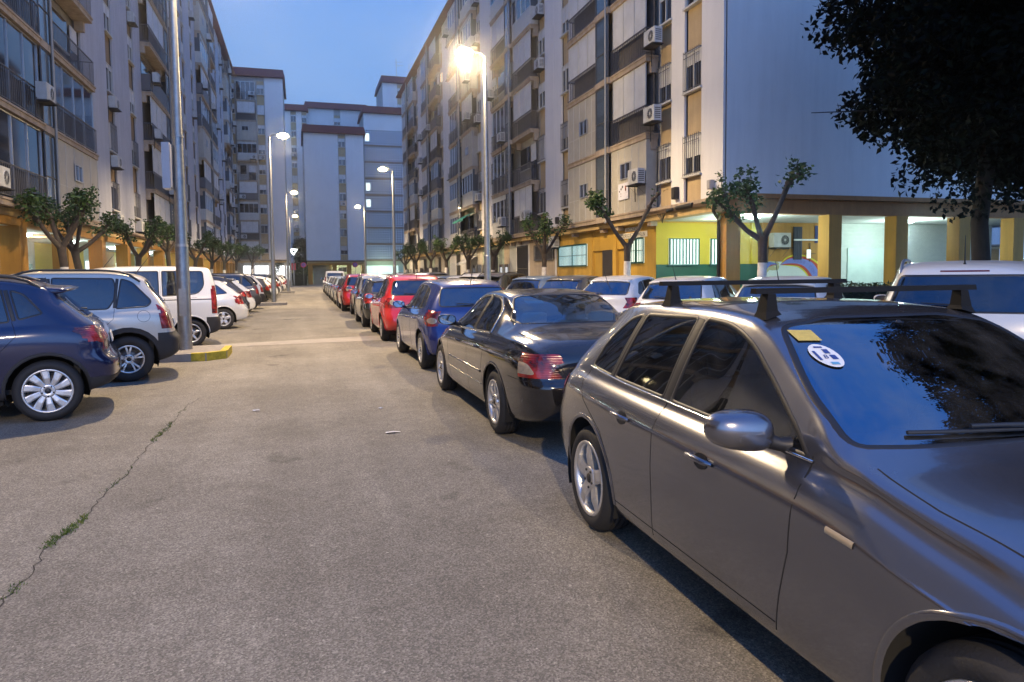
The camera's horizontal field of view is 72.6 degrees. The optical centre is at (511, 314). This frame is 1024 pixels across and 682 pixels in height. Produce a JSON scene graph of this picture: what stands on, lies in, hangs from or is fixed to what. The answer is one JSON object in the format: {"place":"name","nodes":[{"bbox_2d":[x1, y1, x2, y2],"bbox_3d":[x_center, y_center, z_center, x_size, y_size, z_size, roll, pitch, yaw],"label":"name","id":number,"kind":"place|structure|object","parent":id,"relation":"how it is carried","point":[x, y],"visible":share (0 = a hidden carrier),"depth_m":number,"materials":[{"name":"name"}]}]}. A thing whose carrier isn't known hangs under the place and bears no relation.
{"place":"outdoors","nodes":[
{"label":"outdoors","id":0,"kind":"place"},
{"bbox_2d":[159,345,231,362],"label":"curb","id":1,"kind":"structure","parent":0,"point":[206,352],"depth_m":13.70,"materials":[{"name":"concrete"}]},
{"bbox_2d":[161,0,192,349],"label":"street lamp","id":2,"kind":"object","parent":1,"relation":"on","point":[173,176],"visible":0.99,"depth_m":14.05,"materials":[{"name":"metal"}]},
{"bbox_2d":[258,302,286,305],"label":"curb","id":3,"kind":"structure","parent":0,"point":[272,303],"depth_m":38.22,"materials":[{"name":"concrete"}]},
{"bbox_2d":[268,133,288,301],"bbox_3d":[-12.942,-5.405,38.883,1.173,9.390,0.372,-2,4,-17],"label":"street lamp","id":4,"kind":"object","parent":3,"relation":"on","point":[273,270],"visible":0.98,"depth_m":38.72,"materials":[{"name":"metal"}]},
{"bbox_2d":[355,205,366,273],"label":"street lamp","id":5,"kind":"object","parent":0,"point":[357,206],"visible":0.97,"depth_m":79.85,"materials":[{"name":"metal"}]},
{"bbox_2d":[378,167,395,274],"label":"street lamp","id":6,"kind":"object","parent":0,"point":[393,236],"visible":0.94,"depth_m":51.83,"materials":[{"name":"metal"}]},
{"bbox_2d":[0,285,832,681],"bbox_3d":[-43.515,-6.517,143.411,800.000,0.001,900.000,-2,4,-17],"label":"road","id":7,"kind":"structure","parent":0,"point":[312,519],"depth_m":4.26,"materials":[{"name":"asphalt"}]},
{"bbox_2d":[0,274,121,420],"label":"parked car","id":8,"kind":"object","parent":7,"relation":"on","point":[60,355],"visible":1,"depth_m":8.04,"materials":[{"name":"blue paint"}]},
{"bbox_2d":[0,0,150,274],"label":"apartment building","id":9,"kind":"structure","parent":7,"relation":"on","point":[70,104],"depth_m":27.26,"materials":[{"name":"paint"}]},
{"bbox_2d":[103,1,112,38],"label":"window","id":10,"kind":"structure","parent":9,"relation":"in","point":[106,10],"depth_m":33.90,"materials":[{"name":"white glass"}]},
{"bbox_2d":[106,62,114,95],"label":"window","id":11,"kind":"structure","parent":9,"relation":"in","point":[109,77],"depth_m":34.09,"materials":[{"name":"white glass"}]},
{"bbox_2d":[108,121,117,154],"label":"window","id":12,"kind":"structure","parent":9,"relation":"in","point":[112,136],"depth_m":34.10,"materials":[{"name":"grey glass"}]},
{"bbox_2d":[111,181,120,212],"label":"window","id":13,"kind":"structure","parent":9,"relation":"in","point":[114,186],"depth_m":34.36,"materials":[{"name":"grey glass"}]},
{"bbox_2d":[127,34,134,66],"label":"window","id":14,"kind":"structure","parent":9,"relation":"in","point":[129,42],"depth_m":38.53,"materials":[{"name":"white glass"}]},
{"bbox_2d":[129,87,136,117],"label":"window","id":15,"kind":"structure","parent":9,"relation":"in","point":[132,102],"depth_m":38.65,"materials":[{"name":"white glass"}]},
{"bbox_2d":[131,140,139,168],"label":"window","id":16,"kind":"structure","parent":9,"relation":"in","point":[135,150],"depth_m":38.78,"materials":[{"name":"grey glass"}]},
{"bbox_2d":[134,192,141,219],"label":"window","id":17,"kind":"structure","parent":9,"relation":"in","point":[137,198],"depth_m":38.93,"materials":[{"name":"grey glass"}]},
{"bbox_2d":[0,403,188,598],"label":"weeds","id":18,"kind":"object","parent":7,"relation":"on","point":[65,532],"visible":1,"depth_m":4.54,"materials":[{"name":"green plant"}]},
{"bbox_2d":[10,257,180,381],"bbox_3d":[-7.764,0.066,10.950,4.565,2.011,2.254,-2,4,-29],"label":"parked car","id":19,"kind":"object","parent":7,"relation":"on","point":[132,311],"visible":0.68,"depth_m":10.95,"materials":[{"name":"silver paint"}]},
{"bbox_2d":[0,398,198,606],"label":"road crack","id":20,"kind":"object","parent":7,"relation":"on","point":[74,526],"visible":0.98,"depth_m":4.21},
{"bbox_2d":[83,0,205,268],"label":"apartment building","id":21,"kind":"structure","parent":7,"relation":"on","point":[154,44],"depth_m":45.68,"materials":[{"name":"paint"}]},
{"bbox_2d":[96,256,220,345],"bbox_3d":[-9.277,-0.317,16.124,4.596,2.187,2.287,-2,4,-29],"label":"parked van","id":22,"kind":"object","parent":7,"relation":"on","point":[206,319],"visible":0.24,"depth_m":16.20,"materials":[{"name":"white paint"}]},
{"bbox_2d":[165,0,229,272],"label":"apartment building","id":23,"kind":"structure","parent":7,"relation":"on","point":[209,41],"depth_m":69.21,"materials":[{"name":"paint"}]},
{"bbox_2d":[212,275,249,309],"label":"parked car","id":24,"kind":"object","parent":7,"relation":"on","point":[241,292],"visible":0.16,"depth_m":25.39,"materials":[{"name":"grey paint"}]},
{"bbox_2d":[220,46,241,272],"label":"apartment building","id":25,"kind":"structure","parent":7,"relation":"on","point":[227,70],"depth_m":88.62,"materials":[{"name":"paint"}]},
{"bbox_2d":[214,274,248,328],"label":"parked car","id":26,"kind":"object","parent":7,"relation":"on","point":[232,306],"visible":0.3,"depth_m":21.63,"materials":[{"name":"silver paint"}]},
{"bbox_2d":[211,268,261,311],"bbox_3d":[-13.678,-1.088,31.172,4.565,2.011,2.254,-2,4,-29],"label":"parked car","id":27,"kind":"object","parent":7,"relation":"on","point":[247,281],"visible":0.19,"depth_m":31.27,"materials":[{"name":"grey paint"}]},
{"bbox_2d":[232,276,255,309],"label":"parked car","id":28,"kind":"object","parent":7,"relation":"on","point":[251,299],"visible":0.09,"depth_m":28.25,"materials":[{"name":"white paint"}]},
{"bbox_2d":[241,269,265,308],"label":"parked car","id":29,"kind":"object","parent":7,"relation":"on","point":[260,288],"visible":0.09,"depth_m":34.55,"materials":[{"name":"white paint"}]},
{"bbox_2d":[243,243,265,273],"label":"pollarded tree","id":30,"kind":"object","parent":7,"relation":"on","point":[259,253],"visible":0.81,"depth_m":92.52,"materials":[{"name":"green plant"}]},
{"bbox_2d":[231,66,289,278],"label":"apartment building","id":31,"kind":"structure","parent":7,"relation":"on","point":[258,95],"depth_m":101.01,"materials":[{"name":"paint"}]},
{"bbox_2d":[244,266,289,275],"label":"shop window","id":32,"kind":"structure","parent":31,"relation":"in","point":[258,269],"depth_m":104.32,"materials":[{"name":"white"}]},
{"bbox_2d":[257,278,270,301],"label":"parked car","id":33,"kind":"object","parent":7,"relation":"on","point":[266,289],"visible":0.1,"depth_m":40.75,"materials":[{"name":"black paint"}]},
{"bbox_2d":[285,191,296,290],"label":"street lamp","id":34,"kind":"object","parent":7,"relation":"on","point":[287,255],"visible":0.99,"depth_m":65.37,"materials":[{"name":"metal"}]},
{"bbox_2d":[284,104,307,272],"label":"apartment building","id":35,"kind":"structure","parent":7,"relation":"on","point":[295,117],"depth_m":132.37,"materials":[{"name":"paint"}]},
{"bbox_2d":[198,335,395,346],"bbox_3d":[-4.043,0.613,17.935,9.936,0.001,1.396,-2,4,-21],"label":"concrete strip","id":36,"kind":"object","parent":7,"relation":"on","point":[359,338],"visible":0.5,"depth_m":17.39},
{"bbox_2d":[289,238,307,273],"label":"cypress tree","id":37,"kind":"object","parent":7,"relation":"on","point":[298,257],"visible":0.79,"depth_m":112.23,"materials":[{"name":"green plant"}]},
{"bbox_2d":[292,273,307,284],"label":"hedge","id":38,"kind":"object","parent":7,"relation":"on","point":[301,278],"visible":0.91,"depth_m":108.50,"materials":[{"name":"green plant"}]},
{"bbox_2d":[320,271,344,292],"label":"parked van","id":39,"kind":"object","parent":7,"relation":"on","point":[328,274],"visible":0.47,"depth_m":62.42,"materials":[{"name":"white paint"}]},
{"bbox_2d":[301,124,366,284],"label":"apartment building","id":40,"kind":"structure","parent":7,"relation":"on","point":[333,171],"depth_m":111.64,"materials":[{"name":"paint"}]},
{"bbox_2d":[304,101,366,126],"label":"apartment building","id":41,"kind":"structure","parent":7,"relation":"on","point":[332,114],"depth_m":134.66,"materials":[{"name":"paint"}]},
{"bbox_2d":[334,274,373,310],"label":"parked car","id":42,"kind":"object","parent":7,"relation":"on","point":[344,292],"visible":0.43,"depth_m":31.32,"materials":[{"name":"red paint"}]},
{"bbox_2d":[351,277,385,326],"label":"parked car","id":43,"kind":"object","parent":7,"relation":"on","point":[373,285],"visible":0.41,"depth_m":21.79,"materials":[{"name":"black paint"}]},
{"bbox_2d":[346,269,391,313],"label":"parked car","id":44,"kind":"object","parent":7,"relation":"on","point":[360,282],"visible":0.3,"depth_m":26.99,"materials":[{"name":"silver paint"}]},
{"bbox_2d":[357,105,403,274],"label":"apartment building","id":45,"kind":"structure","parent":7,"relation":"on","point":[382,140],"depth_m":122.53,"materials":[{"name":"white paint"}]},
{"bbox_2d":[374,75,405,107],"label":"apartment building","id":46,"kind":"structure","parent":7,"relation":"on","point":[387,90],"depth_m":124.10,"materials":[{"name":"paint"}]},
{"bbox_2d":[365,266,437,340],"bbox_3d":[-2.827,-0.393,18.928,2.252,1.873,4.322,-2,4,-16],"label":"parked car","id":47,"kind":"object","parent":7,"relation":"on","point":[384,311],"visible":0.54,"depth_m":17.18,"materials":[{"name":"red paint"}]},
{"bbox_2d":[396,65,423,272],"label":"apartment building","id":48,"kind":"structure","parent":7,"relation":"on","point":[408,94],"depth_m":80.52,"materials":[{"name":"paint"}]},
{"bbox_2d":[413,19,449,274],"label":"apartment building","id":49,"kind":"structure","parent":7,"relation":"on","point":[430,62],"depth_m":67.24,"materials":[{"name":"paint"}]},
{"bbox_2d":[393,265,502,368],"bbox_3d":[-1.187,-0.061,13.741,2.213,1.800,4.322,-2,4,-17],"label":"parked car","id":50,"kind":"object","parent":7,"relation":"on","point":[420,328],"visible":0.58,"depth_m":12.05,"materials":[{"name":"blue paint"}]},
{"bbox_2d":[436,0,484,274],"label":"apartment building","id":51,"kind":"structure","parent":7,"relation":"on","point":[464,26],"depth_m":54.44,"materials":[{"name":"paint"}]},
{"bbox_2d":[476,271,525,289],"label":"parked car","id":52,"kind":"object","parent":7,"relation":"on","point":[504,280],"visible":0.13,"depth_m":28.53,"materials":[{"name":"black paint"}]},
{"bbox_2d":[484,0,556,275],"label":"apartment building","id":53,"kind":"structure","parent":7,"relation":"on","point":[519,47],"depth_m":41.27,"materials":[{"name":"paint"}]},
{"bbox_2d":[536,27,544,58],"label":"window","id":54,"kind":"structure","parent":53,"relation":"in","point":[541,35],"depth_m":38.01,"materials":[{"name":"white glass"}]},
{"bbox_2d":[537,81,544,111],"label":"window","id":55,"kind":"structure","parent":53,"relation":"in","point":[541,88],"depth_m":38.25,"materials":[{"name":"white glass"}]},
{"bbox_2d":[537,187,545,214],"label":"window","id":56,"kind":"structure","parent":53,"relation":"in","point":[541,193],"depth_m":38.54,"materials":[{"name":"grey glass"}]},
{"bbox_2d":[537,134,545,163],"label":"window","id":57,"kind":"structure","parent":53,"relation":"in","point":[541,140],"depth_m":38.28,"materials":[{"name":"grey glass"}]},
{"bbox_2d":[533,244,553,260],"bbox_3d":[1.739,-3.477,38.868,0.118,0.890,3.060,-2,4,-17],"label":"window","id":58,"kind":"structure","parent":53,"relation":"in","point":[537,255],"depth_m":39.23,"materials":[{"name":"grey glass"}]},
{"bbox_2d":[436,288,617,433],"bbox_3d":[0.287,0.396,8.700,2.222,1.462,4.920,-2,4,-17],"label":"parked car","id":59,"kind":"object","parent":7,"relation":"on","point":[510,358],"visible":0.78,"depth_m":7.29,"materials":[{"name":"black paint"}]},
{"bbox_2d":[506,271,555,289],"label":"parked car","id":60,"kind":"object","parent":7,"relation":"on","point":[527,282],"visible":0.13,"depth_m":23.43,"materials":[{"name":"blue paint"}]},
{"bbox_2d":[541,273,598,289],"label":"parked car","id":61,"kind":"object","parent":7,"relation":"on","point":[579,282],"visible":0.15,"depth_m":20.52,"materials":[{"name":"grey paint"}]},
{"bbox_2d":[584,272,654,311],"bbox_3d":[3.316,-0.359,18.832,2.207,1.694,4.511,2,4,33],"label":"parked car","id":62,"kind":"object","parent":7,"relation":"on","point":[619,293],"visible":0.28,"depth_m":17.21,"materials":[{"name":"white paint"}]},
{"bbox_2d":[634,265,736,305],"bbox_3d":[4.221,-0.227,15.597,2.213,1.800,4.322,2,4,33],"label":"parked car","id":63,"kind":"object","parent":7,"relation":"on","point":[654,291],"visible":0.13,"depth_m":14.19,"materials":[{"name":"white paint"}]},
{"bbox_2d":[701,155,816,277],"bbox_3d":[6.143,-1.798,17.474,2.813,4.425,1.000,-1,3,-2],"label":"pollarded tree","id":64,"kind":"object","parent":7,"relation":"on","point":[744,191],"visible":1,"depth_m":17.33,"materials":[{"name":"green plant"}]},
{"bbox_2d":[548,0,1023,287],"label":"apartment building","id":65,"kind":"structure","parent":7,"relation":"on","point":[683,102],"depth_m":24.56,"materials":[{"name":"paint"}]},
{"bbox_2d":[559,3,567,38],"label":"window","id":66,"kind":"structure","parent":65,"relation":"in","point":[564,12],"depth_m":34.71,"materials":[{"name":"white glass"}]},
{"bbox_2d":[560,179,567,208],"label":"window","id":67,"kind":"structure","parent":65,"relation":"in","point":[564,184],"depth_m":35.29,"materials":[{"name":"grey glass"}]},
{"bbox_2d":[560,121,567,152],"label":"window","id":68,"kind":"structure","parent":65,"relation":"in","point":[564,140],"depth_m":34.93,"materials":[{"name":"grey glass"}]},
{"bbox_2d":[560,62,568,95],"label":"window","id":69,"kind":"structure","parent":65,"relation":"in","point":[565,69],"depth_m":34.81,"materials":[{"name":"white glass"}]},
{"bbox_2d":[558,243,586,266],"bbox_3d":[2.956,-2.936,34.669,0.118,1.090,3.810,-2,4,-17],"label":"window","id":70,"kind":"structure","parent":65,"relation":"in","point":[575,255],"depth_m":34.48,"materials":[{"name":"white"}]},
{"bbox_2d":[602,250,612,275],"bbox_3d":[4.234,-1.624,30.788,0.045,2.470,1.050,-2,4,-17],"label":"door","id":71,"kind":"structure","parent":65,"relation":"in","point":[607,259],"depth_m":30.73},
{"bbox_2d":[628,237,643,263],"bbox_3d":[4.965,-2.584,28.051,0.118,1.040,1.360,-2,4,-17],"label":"window","id":72,"kind":"structure","parent":65,"relation":"in","point":[637,248],"depth_m":27.80,"materials":[{"name":"white"}]},
{"bbox_2d":[655,142,671,184],"bbox_3d":[5.609,-5.543,25.582,0.195,1.430,1.050,-2,4,-17],"label":"window","id":73,"kind":"structure","parent":65,"relation":"in","point":[664,151],"depth_m":25.59,"materials":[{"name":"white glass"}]},
{"bbox_2d":[656,62,671,106],"bbox_3d":[5.580,-8.388,25.411,0.195,1.430,1.050,-2,4,-17],"label":"window","id":74,"kind":"structure","parent":65,"relation":"in","point":[664,72],"depth_m":25.39,"materials":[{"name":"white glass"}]},
{"bbox_2d":[659,0,671,27],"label":"window","id":75,"kind":"structure","parent":65,"relation":"in","point":[665,6],"depth_m":25.27,"materials":[{"name":"white glass"}]},
{"bbox_2d":[681,131,701,178],"bbox_3d":[6.163,-5.439,23.757,0.195,1.430,1.150,-2,4,-17],"label":"window","id":76,"kind":"structure","parent":65,"relation":"in","point":[692,143],"depth_m":23.74,"materials":[{"name":"white glass"}]},
{"bbox_2d":[682,44,701,95],"bbox_3d":[6.134,-8.284,23.586,0.195,1.430,1.150,-2,4,-17],"label":"window","id":77,"kind":"structure","parent":65,"relation":"in","point":[693,58],"depth_m":23.58,"materials":[{"name":"white glass"}]},
{"bbox_2d":[682,0,701,11],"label":"window","id":78,"kind":"structure","parent":65,"relation":"in","point":[690,4],"depth_m":23.63,"materials":[{"name":"white glass"}]},
{"bbox_2d":[734,261,844,297],"bbox_3d":[5.150,-0.053,12.540,2.213,1.800,4.322,2,4,33],"label":"parked car","id":79,"kind":"object","parent":7,"relation":"on","point":[744,290],"visible":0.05,"depth_m":11.17,"materials":[{"name":"white paint"}]},
{"bbox_2d":[560,279,1023,681],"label":"parked car","id":80,"kind":"object","parent":7,"relation":"on","point":[830,484],"visible":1,"depth_m":2.68,"materials":[{"name":"silver paint"}]},
{"bbox_2d":[874,235,1023,338],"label":"parked car","id":81,"kind":"object","parent":7,"relation":"on","point":[997,296],"visible":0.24,"depth_m":7.69,"materials":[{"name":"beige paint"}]},
{"bbox_2d":[456,48,490,279],"bbox_3d":[-1.346,-4.673,24.759,1.173,9.390,0.372,-2,4,-17],"label":"street lamp","id":82,"kind":"object","parent":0,"point":[465,52],"visible":0.94,"depth_m":24.80,"materials":[{"name":"metal"}]},
{"bbox_2d":[211,0,1023,259],"label":"sky","id":83,"kind":"structure","parent":0,"point":[329,51],"materials":[{"name":"blue"}]},
{"bbox_2d":[991,227,999,259],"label":"apartment building","id":84,"kind":"structure","parent":0,"point":[995,247],"depth_m":68.71,"materials":[{"name":"paint"}]},
{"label":"pavement","id":85,"kind":"structure","parent":0,"visible":0},
{"bbox_2d":[396,244,416,272],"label":"pollarded tree","id":86,"kind":"object","parent":85,"relation":"on","point":[405,263],"visible":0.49,"depth_m":75.65,"materials":[{"name":"green plant"}]},
{"bbox_2d":[401,241,426,272],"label":"pollarded tree","id":87,"kind":"object","parent":85,"relation":"on","point":[407,248],"visible":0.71,"depth_m":68.81,"materials":[{"name":"green plant"}]},
{"bbox_2d":[418,237,441,271],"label":"pollarded tree","id":88,"kind":"object","parent":85,"relation":"on","point":[423,247],"visible":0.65,"depth_m":62.10,"materials":[{"name":"green plant"}]},
{"bbox_2d":[432,235,462,273],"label":"pollarded tree","id":89,"kind":"object","parent":85,"relation":"on","point":[438,243],"visible":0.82,"depth_m":55.18,"materials":[{"name":"green plant"}]},
{"bbox_2d":[452,233,483,273],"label":"pollarded tree","id":90,"kind":"object","parent":85,"relation":"on","point":[474,241],"visible":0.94,"depth_m":47.82,"materials":[{"name":"green plant"}]},
{"bbox_2d":[480,230,512,271],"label":"pollarded tree","id":91,"kind":"object","parent":85,"relation":"on","point":[507,237],"visible":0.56,"depth_m":41.78,"materials":[{"name":"green plant"}]},
{"bbox_2d":[519,211,572,275],"bbox_3d":[1.558,-2.641,32.919,2.177,4.350,2.338,-3,4,-38],"label":"pollarded tree","id":92,"kind":"object","parent":85,"relation":"on","point":[544,227],"visible":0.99,"depth_m":32.72,"materials":[{"name":"green plant"}]},
{"bbox_2d":[584,182,664,274],"bbox_3d":[4.039,-2.357,24.672,2.996,4.722,0.856,0,3,9],"label":"pollarded tree","id":93,"kind":"object","parent":85,"relation":"on","point":[594,201],"visible":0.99,"depth_m":24.58,"materials":[{"name":"brown plant"}]},
{"bbox_2d":[666,193,1023,291],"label":"arcade","id":94,"kind":"object","parent":85,"relation":"on","point":[858,239],"visible":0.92,"depth_m":25.83,"materials":[{"name":"paint"}]},
{"bbox_2d":[668,238,700,265],"bbox_3d":[6.643,-2.418,26.833,1.400,1.060,0.080,-2,4,-17],"label":"window","id":95,"kind":"structure","parent":94,"relation":"in","point":[682,251],"depth_m":26.83,"materials":[{"name":"white"}]},
{"bbox_2d":[709,238,716,265],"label":"window","id":96,"kind":"structure","parent":94,"relation":"in","point":[713,241],"depth_m":27.19,"materials":[{"name":"white"}]},
{"bbox_2d":[793,227,801,259],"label":"louvred window","id":97,"kind":"structure","parent":94,"relation":"in","point":[797,231],"depth_m":28.10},
{"bbox_2d":[847,248,883,286],"bbox_3d":[14.891,-1.594,29.252,2.000,2.420,0.045,-2,4,-17],"label":"roller door","id":98,"kind":"structure","parent":94,"relation":"in","point":[866,265],"depth_m":29.17,"materials":[{"name":"metal"}]},
{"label":"pavement","id":99,"kind":"structure","parent":0,"visible":0},
{"bbox_2d":[11,184,101,268],"bbox_3d":[-14.227,-1.911,22.015,2.376,4.514,2.553,-3,4,-29],"label":"pollarded tree","id":100,"kind":"object","parent":99,"relation":"on","point":[80,201],"visible":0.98,"depth_m":22.01,"materials":[{"name":"green plant"}]},
{"bbox_2d":[31,199,120,268],"bbox_3d":[-15.069,-1.944,24.076,2.177,4.350,2.338,-1,3,-4],"label":"pollarded tree","id":101,"kind":"object","parent":99,"relation":"on","point":[109,221],"visible":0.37,"depth_m":24.26,"materials":[{"name":"green plant"}]},
{"bbox_2d":[112,213,166,265],"bbox_3d":[-17.299,-2.506,32.242,2.428,4.538,2.083,-3,4,-36],"label":"pollarded tree","id":102,"kind":"object","parent":99,"relation":"on","point":[152,233],"visible":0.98,"depth_m":32.15,"materials":[{"name":"green plant"}]},
{"bbox_2d":[143,219,175,265],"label":"pollarded tree","id":103,"kind":"object","parent":99,"relation":"on","point":[167,238],"visible":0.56,"depth_m":40.01,"materials":[{"name":"green plant"}]},
{"bbox_2d":[187,230,215,266],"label":"pollarded tree","id":104,"kind":"object","parent":99,"relation":"on","point":[206,237],"visible":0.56,"depth_m":48.99,"materials":[{"name":"green plant"}]},
{"bbox_2d":[193,237,229,272],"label":"pollarded tree","id":105,"kind":"object","parent":99,"relation":"on","point":[211,248],"visible":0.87,"depth_m":58.40,"materials":[{"name":"green plant"}]},
{"bbox_2d":[214,241,244,272],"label":"pollarded tree","id":106,"kind":"object","parent":99,"relation":"on","point":[238,247],"visible":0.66,"depth_m":68.42,"materials":[{"name":"green plant"}]},
{"bbox_2d":[226,246,247,272],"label":"pollarded tree","id":107,"kind":"object","parent":99,"relation":"on","point":[240,255],"visible":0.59,"depth_m":80.07,"materials":[{"name":"green plant"}]},
{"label":"pavement","id":108,"kind":"structure","parent":0,"visible":0},
{"bbox_2d":[840,281,891,299],"bbox_3d":[10.936,-0.291,19.530,6.988,1.442,1.234,-2,4,-17],"label":"hedge","id":109,"kind":"object","parent":108,"relation":"on","point":[861,295],"visible":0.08,"depth_m":18.69,"materials":[{"name":"green plant"}]},
{"bbox_2d":[800,0,1023,259],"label":"tree","id":110,"kind":"object","parent":108,"relation":"on","point":[951,72],"visible":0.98,"depth_m":15.78,"materials":[{"name":"green plant"}]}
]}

